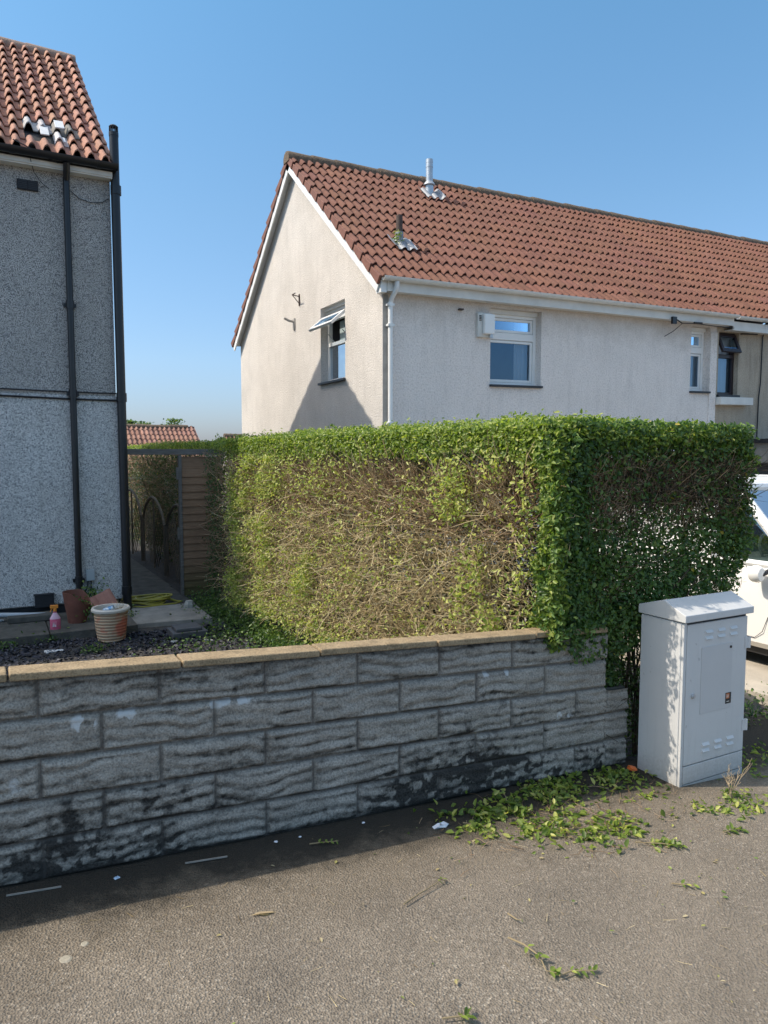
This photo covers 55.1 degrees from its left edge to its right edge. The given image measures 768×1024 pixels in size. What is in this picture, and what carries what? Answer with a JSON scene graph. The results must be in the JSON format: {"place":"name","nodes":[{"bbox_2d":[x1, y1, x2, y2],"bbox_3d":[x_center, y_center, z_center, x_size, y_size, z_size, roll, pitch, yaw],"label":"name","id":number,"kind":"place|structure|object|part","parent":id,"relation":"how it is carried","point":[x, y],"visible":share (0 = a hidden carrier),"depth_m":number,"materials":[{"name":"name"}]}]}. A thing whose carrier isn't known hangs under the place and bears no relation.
{"place":"outdoors","nodes":[
{"label":"outdoors","id":0,"kind":"place"},
{"bbox_2d":[0,617,49,646],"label":"path","id":1,"kind":"structure","parent":0,"point":[8,632],"depth_m":7.59,"materials":[{"name":"concrete"}]},
{"bbox_2d":[0,612,45,616],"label":"plastic pipe","id":2,"kind":"object","parent":1,"relation":"on","point":[6,614],"visible":0.39,"depth_m":8.07,"materials":[{"name":"grey plastic"}]},
{"bbox_2d":[7,610,52,623],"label":"paving block","id":3,"kind":"structure","parent":1,"relation":"on","point":[26,618],"depth_m":8.05,"materials":[{"name":"concrete"}]},
{"bbox_2d":[45,610,137,641],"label":"path","id":4,"kind":"structure","parent":0,"point":[86,629],"depth_m":7.83,"materials":[{"name":"concrete"}]},
{"bbox_2d":[50,605,60,629],"bbox_3d":[-3.458,1.105,7.739,0.106,0.258,0.071,-2,5,-28],"label":"spray bottle","id":5,"kind":"object","parent":4,"relation":"on","point":[55,620],"visible":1,"depth_m":7.72,"materials":[{"name":"pink plastic"}]},
{"bbox_2d":[62,589,90,623],"bbox_3d":[-3.371,1.038,8.079,0.290,0.340,0.290,-2,5,-28],"label":"broken pot","id":6,"kind":"object","parent":4,"relation":"on","point":[75,607],"visible":0.97,"depth_m":7.99,"materials":[{"name":"red ceramic"}]},
{"bbox_2d":[73,594,93,621],"bbox_3d":[-3.311,1.061,8.057,0.292,0.358,0.219,-2,5,-28],"label":"pot weed","id":7,"kind":"object","parent":6,"relation":"in","point":[90,607],"visible":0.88,"depth_m":8.05,"materials":[{"name":"green plant"}]},
{"bbox_2d":[77,577,107,597],"bbox_3d":[-3.416,0.967,8.633,0.373,0.402,0.180,-2,5,-28],"label":"wall weed","id":8,"kind":"object","parent":4,"relation":"on","point":[92,590],"depth_m":8.61,"materials":[{"name":"green plant"}]},
{"bbox_2d":[90,588,117,606],"bbox_3d":[-3.250,1.060,8.547,0.346,0.319,0.148,-4,6,-38],"label":"loose tile","id":9,"kind":"object","parent":4,"relation":"on","point":[106,596],"visible":0.47,"depth_m":8.57,"materials":[{"name":"ceramic"}]},
{"bbox_2d":[121,552,171,588],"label":"path","id":10,"kind":"structure","parent":0,"point":[142,577],"depth_m":11.18,"materials":[{"name":"concrete"}]},
{"bbox_2d":[120,586,195,606],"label":"path","id":11,"kind":"structure","parent":0,"point":[176,595],"depth_m":10.02,"materials":[{"name":"concrete"}]},
{"bbox_2d":[120,593,181,607],"bbox_3d":[-2.916,1.097,9.229,0.704,0.124,0.379,-4,6,-39],"label":"garden hose","id":12,"kind":"object","parent":11,"relation":"on","point":[147,599],"visible":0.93,"depth_m":9.16,"materials":[{"name":"yellow rubber"}]},
{"bbox_2d":[128,603,212,627],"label":"path","id":13,"kind":"structure","parent":0,"point":[154,616],"depth_m":8.55,"materials":[{"name":"concrete"}]},
{"bbox_2d":[184,600,193,607],"bbox_3d":[-2.381,1.127,8.995,0.120,0.100,0.104,-2,5,-28],"label":"concrete lump","id":14,"kind":"object","parent":13,"relation":"on","point":[188,604],"visible":0.96,"depth_m":8.96,"materials":[{"name":"grey concrete"}]},
{"bbox_2d":[0,734,767,1023],"bbox_3d":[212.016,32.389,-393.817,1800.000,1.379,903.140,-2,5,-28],"label":"pavement","id":15,"kind":"structure","parent":0,"point":[365,924],"depth_m":2.74,"materials":[{"name":"grey asphalt"}]},
{"bbox_2d":[6,886,60,896],"bbox_3d":[-1.345,1.458,2.831,0.191,0.016,0.006,-2,5,-24],"label":"wooden stick","id":16,"kind":"object","parent":15,"relation":"on","point":[43,889],"visible":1,"depth_m":2.83,"materials":[{"name":"grey wood"}]},
{"bbox_2d":[59,955,71,962],"bbox_3d":[-1.065,1.493,2.458,0.044,0.002,0.043,-2,5,-28],"label":"gum spot","id":17,"kind":"object","parent":15,"relation":"on","point":[66,959],"visible":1,"depth_m":2.46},
{"bbox_2d":[81,941,88,945],"bbox_3d":[-1.034,1.490,2.542,0.028,0.002,0.027,-2,5,-28],"label":"gum spot","id":18,"kind":"object","parent":15,"relation":"on","point":[84,943],"visible":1,"depth_m":2.54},
{"bbox_2d":[185,856,226,863],"bbox_3d":[-0.752,1.473,3.117,0.176,0.015,0.006,-2,5,-23],"label":"wooden stick","id":19,"kind":"object","parent":15,"relation":"on","point":[205,859],"visible":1,"depth_m":3.11,"materials":[{"name":"grey wood"}]},
{"bbox_2d":[253,911,273,915],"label":"dry leaf","id":20,"kind":"object","parent":15,"relation":"on","point":[262,913],"visible":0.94,"depth_m":2.77,"materials":[{"name":"beige plant"}]},
{"bbox_2d":[0,626,627,886],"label":"garden wall","id":21,"kind":"structure","parent":15,"relation":"on","point":[106,762],"depth_m":3.33,"materials":[{"name":"stone"}]},
{"bbox_2d":[309,838,337,844],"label":"hedge sprig","id":22,"kind":"object","parent":15,"relation":"on","point":[325,841],"visible":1,"depth_m":3.30,"materials":[{"name":"green plant"}]},
{"bbox_2d":[81,798,767,1022],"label":"straw bits","id":23,"kind":"object","parent":15,"relation":"on","point":[435,941],"visible":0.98,"depth_m":2.70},
{"bbox_2d":[404,877,445,904],"bbox_3d":[0.171,1.522,2.952,0.032,0.017,0.261,4,6,39],"label":"hedge sprig","id":24,"kind":"object","parent":15,"relation":"on","point":[439,880],"visible":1,"depth_m":2.95,"materials":[{"name":"brown plant"}]},
{"bbox_2d":[433,821,447,828],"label":"paper litter","id":25,"kind":"object","parent":15,"relation":"on","point":[443,824],"visible":1,"depth_m":3.52,"materials":[{"name":"white paper"}]},
{"bbox_2d":[442,1007,476,1019],"bbox_3d":[0.230,1.564,2.279,0.103,0.028,0.063,-1,5,-8],"label":"hedge sprig","id":26,"kind":"object","parent":15,"relation":"on","point":[466,1015],"visible":1,"depth_m":2.27,"materials":[{"name":"green plant"}]},
{"bbox_2d":[463,819,495,830],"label":"hedge sprig","id":27,"kind":"object","parent":15,"relation":"on","point":[483,826],"visible":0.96,"depth_m":3.52,"materials":[{"name":"green plant"}]},
{"bbox_2d":[217,775,765,1023],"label":"fallen leaves","id":28,"kind":"object","parent":15,"relation":"on","point":[455,980],"visible":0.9,"depth_m":3.04,"materials":[{"name":"green plant"}]},
{"bbox_2d":[508,937,560,977],"bbox_3d":[0.536,1.556,2.586,0.054,0.029,0.244,-3,5,-33],"label":"hedge sprig","id":29,"kind":"object","parent":15,"relation":"on","point":[553,971],"visible":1,"depth_m":2.57,"materials":[{"name":"green plant"}]},
{"bbox_2d":[419,772,712,880],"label":"clipped twigs","id":30,"kind":"object","parent":15,"relation":"on","point":[571,824],"visible":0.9,"depth_m":3.60,"materials":[{"name":"green plant"}]},
{"bbox_2d":[559,964,597,976],"bbox_3d":[0.666,1.573,2.515,0.152,0.023,0.045,-1,5,-9],"label":"hedge sprig","id":31,"kind":"object","parent":15,"relation":"on","point":[594,967],"visible":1,"depth_m":2.52,"materials":[{"name":"green plant"}]},
{"bbox_2d":[407,738,767,862],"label":"leaf clippings","id":32,"kind":"object","parent":15,"relation":"on","point":[612,777],"visible":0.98,"depth_m":3.71,"materials":[{"name":"green plant"}]},
{"bbox_2d":[627,765,636,770],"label":"orange litter","id":33,"kind":"object","parent":15,"relation":"on","point":[631,768],"visible":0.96,"depth_m":4.33,"materials":[{"name":"orange plastic"}]},
{"bbox_2d":[635,837,687,847],"bbox_3d":[1.293,1.548,3.429,0.236,0.039,0.056,0,4,1],"label":"hedge sprig","id":34,"kind":"object","parent":15,"relation":"on","point":[660,843],"visible":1,"depth_m":3.44,"materials":[{"name":"green plant"}]},
{"bbox_2d":[672,879,699,887],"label":"hedge sprig","id":35,"kind":"object","parent":15,"relation":"on","point":[683,881],"visible":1,"depth_m":3.10,"materials":[{"name":"green plant"}]},
{"bbox_2d":[637,591,753,786],"bbox_3d":[1.826,1.041,4.343,0.580,1.117,0.334,-2,5,-28],"label":"utility cabinet","id":36,"kind":"object","parent":15,"relation":"on","point":[693,723],"visible":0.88,"depth_m":4.21,"materials":[{"name":"white metal"}]},
{"bbox_3d":[1.912,1.017,4.220,0.534,0.804,0.028,-2,5,-28],"label":"door","id":37,"kind":"part","parent":36,"relation":"part of","materials":[{"name":"grey paint"}]},
{"bbox_2d":[723,822,748,835],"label":"hedge sprig","id":38,"kind":"object","parent":15,"relation":"on","point":[731,826],"visible":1,"depth_m":3.62,"materials":[{"name":"green plant"}]},
{"bbox_2d":[720,761,758,802],"bbox_3d":[1.957,1.482,4.043,0.318,0.222,0.165,-2,5,-28],"label":"dry plant","id":39,"kind":"object","parent":15,"relation":"on","point":[730,789],"visible":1,"depth_m":4.02,"materials":[{"name":"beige plant"}]},
{"bbox_2d":[0,511,767,760],"bbox_3d":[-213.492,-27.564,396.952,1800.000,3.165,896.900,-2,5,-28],"label":"garden ground","id":40,"kind":"structure","parent":0,"point":[171,579],"depth_m":7.56,"materials":[{"name":"grey gravel"}]},
{"bbox_2d":[44,649,62,653],"bbox_3d":[-3.209,1.351,7.165,0.170,0.028,0.072,-4,6,-42],"label":"plastic scrap","id":41,"kind":"object","parent":40,"relation":"on","point":[47,652],"visible":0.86,"depth_m":7.14,"materials":[{"name":"white plastic"}]},
{"bbox_2d":[0,36,131,617],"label":"pebbledash house","id":42,"kind":"structure","parent":40,"relation":"on","point":[64,498],"depth_m":8.44,"materials":[{"name":"grey stone"}]},
{"bbox_2d":[91,603,129,642],"bbox_3d":[-2.825,1.154,7.620,0.384,0.350,0.384,-2,5,-28],"label":"plant pot","id":43,"kind":"object","parent":40,"relation":"on","point":[110,626],"visible":0.94,"depth_m":7.50,"materials":[{"name":"ceramic"}]},
{"bbox_2d":[102,605,114,609],"bbox_3d":[-2.838,1.006,7.590,0.122,0.088,0.064,0,4,-2],"label":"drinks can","id":44,"kind":"object","parent":43,"relation":"in","point":[111,607],"visible":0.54,"depth_m":7.57,"materials":[{"name":"blue metal"}]},
{"bbox_2d":[0,621,269,674],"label":"slate chips","id":45,"kind":"object","parent":40,"relation":"on","point":[6,651],"visible":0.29,"depth_m":7.32,"materials":[{"name":"grey gravel"}]},
{"bbox_2d":[127,419,143,423],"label":"distant tree","id":46,"kind":"object","parent":40,"relation":"on","point":[130,421],"visible":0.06,"depth_m":41.85,"materials":[{"name":"green plant"}]},
{"bbox_2d":[129,489,142,560],"bbox_3d":[-4.797,0.179,13.995,0.049,1.239,2.104,-2,5,-28],"label":"trellis panel","id":47,"kind":"object","parent":40,"relation":"on","point":[132,541],"visible":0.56,"depth_m":13.62,"materials":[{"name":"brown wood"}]},
{"bbox_2d":[142,496,166,575],"bbox_3d":[-3.832,0.336,12.244,0.049,1.199,1.814,-2,5,-28],"label":"trellis panel","id":48,"kind":"object","parent":40,"relation":"on","point":[144,525],"visible":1,"depth_m":12.23,"materials":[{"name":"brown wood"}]},
{"bbox_2d":[127,424,204,513],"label":"distant house","id":49,"kind":"structure","parent":40,"relation":"on","point":[139,434],"depth_m":28.80,"materials":[{"name":"red tile"}]},
{"bbox_2d":[161,417,182,424],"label":"distant tree","id":50,"kind":"object","parent":40,"relation":"on","point":[172,420],"visible":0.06,"depth_m":44.97,"materials":[{"name":"green plant"}]},
{"bbox_2d":[165,504,179,583],"bbox_3d":[-2.984,0.466,10.713,0.049,1.179,1.624,-2,5,-28],"label":"trellis panel","id":51,"kind":"object","parent":40,"relation":"on","point":[168,537],"visible":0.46,"depth_m":11.10,"materials":[{"name":"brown wood"}]},
{"bbox_2d":[127,449,223,594],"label":"garden gate","id":52,"kind":"structure","parent":40,"relation":"on","point":[192,512],"depth_m":9.89,"materials":[{"name":"brown wood"}]},
{"bbox_2d":[167,622,207,639],"bbox_3d":[-2.095,1.260,7.833,0.360,0.105,0.330,-2,5,-28],"label":"drain cover","id":53,"kind":"object","parent":40,"relation":"on","point":[187,629],"visible":0.96,"depth_m":7.74,"materials":[{"name":"stone"}]},
{"bbox_2d":[218,433,240,491],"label":"distant house","id":54,"kind":"structure","parent":40,"relation":"on","point":[226,435],"depth_m":31.60,"materials":[{"name":"red tile"}]},
{"bbox_2d":[0,576,767,756],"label":"weeds","id":55,"kind":"object","parent":40,"relation":"on","point":[252,627],"visible":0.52,"depth_m":7.65,"materials":[{"name":"green plant"}]},
{"bbox_2d":[120,408,767,765],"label":"hedge","id":56,"kind":"object","parent":40,"relation":"on","point":[574,575],"visible":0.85,"depth_m":4.77,"materials":[{"name":"green plant"}]},
{"bbox_2d":[231,151,739,592],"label":"end terrace house","id":57,"kind":"structure","parent":40,"relation":"on","point":[375,297],"depth_m":12.28,"materials":[{"name":"white paint"}]},
{"bbox_2d":[309,300,345,385],"bbox_3d":[-0.824,-2.704,11.815,0.474,1.257,0.990,-2,5,-28],"label":"window","id":58,"kind":"structure","parent":57,"relation":"in","point":[336,350],"depth_m":11.99,"materials":[{"name":"white plastic"}]},
{"bbox_2d":[489,309,542,387],"bbox_3d":[2.000,-2.545,11.538,1.014,1.211,0.330,-2,5,-28],"label":"window","id":59,"kind":"structure","parent":57,"relation":"in","point":[519,328],"depth_m":11.67,"materials":[{"name":"white plastic"}]},
{"bbox_2d":[689,327,710,393],"bbox_3d":[5.706,-2.777,13.514,0.560,1.205,0.330,-2,5,-28],"label":"window","id":60,"kind":"structure","parent":57,"relation":"in","point":[697,336],"depth_m":13.62,"materials":[{"name":"white plastic"}]},
{"bbox_2d":[595,209,767,474],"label":"terrace house","id":61,"kind":"structure","parent":40,"relation":"on","point":[728,273],"depth_m":14.53,"materials":[{"name":"red tile"}]},
{"bbox_2d":[716,333,741,396],"bbox_3d":[6.453,-2.774,13.910,0.610,1.219,0.301,-2,5,-28],"label":"window","id":62,"kind":"structure","parent":61,"relation":"in","point":[727,341],"depth_m":14.06,"materials":[{"name":"brown plastic"}]},
{"bbox_2d":[744,712,758,717],"bbox_3d":[2.776,1.599,5.594,0.302,0.148,0.288,1,5,10],"label":"rubble stone","id":63,"kind":"object","parent":40,"relation":"on","point":[748,713],"visible":0.17,"depth_m":5.59,"materials":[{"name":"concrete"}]},
{"bbox_2d":[744,692,761,713],"bbox_3d":[2.764,1.545,5.878,0.432,0.210,0.457,4,6,44],"label":"rubble stone","id":64,"kind":"object","parent":40,"relation":"on","point":[747,697],"visible":0.1,"depth_m":5.77,"materials":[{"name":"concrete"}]},
{"bbox_2d":[743,714,767,738],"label":"path apron","id":65,"kind":"object","parent":40,"relation":"on","point":[754,730],"visible":0.26,"depth_m":5.29,"materials":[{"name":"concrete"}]},
{"bbox_2d":[0,0,767,456],"label":"sky","id":66,"kind":"structure","parent":0,"point":[657,110],"materials":[{"name":"blue"}]},
{"bbox_2d":[421,576,767,705],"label":"driveway","id":67,"kind":"structure","parent":0,"point":[756,671],"depth_m":6.50,"materials":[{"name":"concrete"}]},
{"bbox_2d":[574,475,767,655],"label":"parked van","id":68,"kind":"object","parent":67,"relation":"on","point":[753,590],"visible":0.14,"depth_m":6.63,"materials":[{"name":"white paint"}]},
{"bbox_3d":[3.368,0.101,6.693,0.170,0.705,0.960,-2,5,-28],"label":"side window","id":69,"kind":"part","parent":68,"relation":"part of","materials":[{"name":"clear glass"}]}
]}

